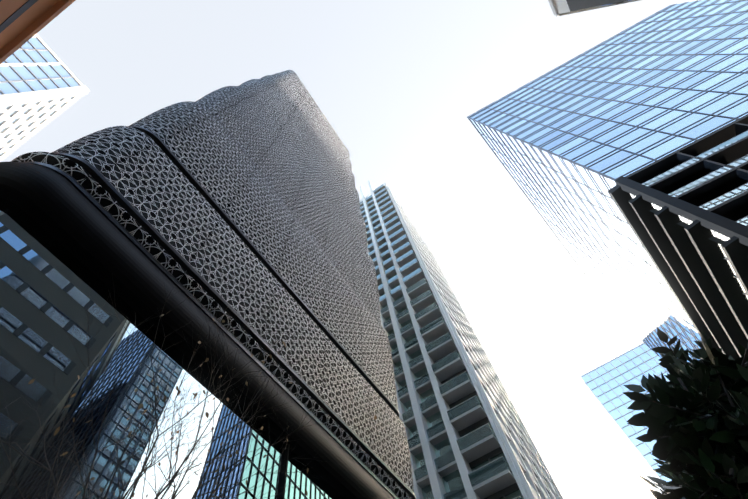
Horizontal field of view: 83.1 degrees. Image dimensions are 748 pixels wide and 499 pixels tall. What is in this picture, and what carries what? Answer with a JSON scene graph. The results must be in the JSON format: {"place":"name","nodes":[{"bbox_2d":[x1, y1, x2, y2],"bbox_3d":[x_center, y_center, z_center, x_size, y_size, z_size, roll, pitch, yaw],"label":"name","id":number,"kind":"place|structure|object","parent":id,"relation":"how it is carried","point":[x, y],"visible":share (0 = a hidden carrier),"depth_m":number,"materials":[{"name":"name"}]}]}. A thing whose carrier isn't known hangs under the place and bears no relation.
{"place":"outdoors","nodes":[
{"label":"outdoors","id":0,"kind":"place"},
{"bbox_2d":[0,0,74,63],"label":"orange building","id":1,"kind":"structure","parent":0,"point":[22,22],"depth_m":35.15,"materials":[{"name":"ceramic"}]},
{"bbox_2d":[0,34,89,160],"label":"white tower","id":2,"kind":"structure","parent":0,"point":[41,85],"depth_m":84.83,"materials":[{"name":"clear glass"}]},
{"bbox_2d":[0,198,344,498],"bbox_3d":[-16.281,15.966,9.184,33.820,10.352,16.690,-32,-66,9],"label":"building","id":3,"kind":"structure","parent":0,"point":[48,282],"depth_m":7.84,"materials":[{"name":"blue glass"}]},
{"bbox_2d":[0,0,698,498],"label":"sky","id":4,"kind":"structure","parent":0,"point":[399,82],"materials":[{"name":"white"}]},
{"bbox_2d":[548,0,639,16],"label":"grey office building","id":5,"kind":"structure","parent":0,"point":[562,7],"depth_m":42.88,"materials":[{"name":"concrete"}]},
{"bbox_2d":[580,343,671,492],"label":"tower","id":6,"kind":"structure","parent":0,"point":[605,382],"depth_m":178.56,"materials":[{"name":"blue glass"}]},
{"bbox_3d":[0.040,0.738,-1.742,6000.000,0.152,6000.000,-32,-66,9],"label":"ground","id":7,"kind":"structure","parent":0,"visible":0},
{"bbox_2d":[0,266,381,498],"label":"bare street tree","id":8,"kind":"object","parent":7,"relation":"on","point":[175,474],"visible":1,"depth_m":4.93,"materials":[{"name":"brown plant"}]},
{"bbox_2d":[0,70,415,498],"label":"skyscraper","id":9,"kind":"structure","parent":7,"relation":"on","point":[242,192],"depth_m":14.66,"materials":[{"name":"grey metal"}]},
{"bbox_2d":[359,180,562,498],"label":"residential tower","id":10,"kind":"structure","parent":7,"relation":"on","point":[468,435],"depth_m":45.64,"materials":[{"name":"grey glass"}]},
{"bbox_2d":[467,0,747,362],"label":"office tower","id":11,"kind":"structure","parent":7,"relation":"on","point":[622,156],"depth_m":70.14,"materials":[{"name":"blue glass"}]},
{"bbox_2d":[469,13,654,115],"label":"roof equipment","id":12,"kind":"object","parent":11,"relation":"on","point":[565,62],"visible":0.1,"depth_m":113.27,"materials":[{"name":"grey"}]},
{"bbox_2d":[622,328,747,498],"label":"tree","id":13,"kind":"object","parent":7,"relation":"on","point":[694,418],"visible":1,"depth_m":1.90,"materials":[{"name":"green plant"}]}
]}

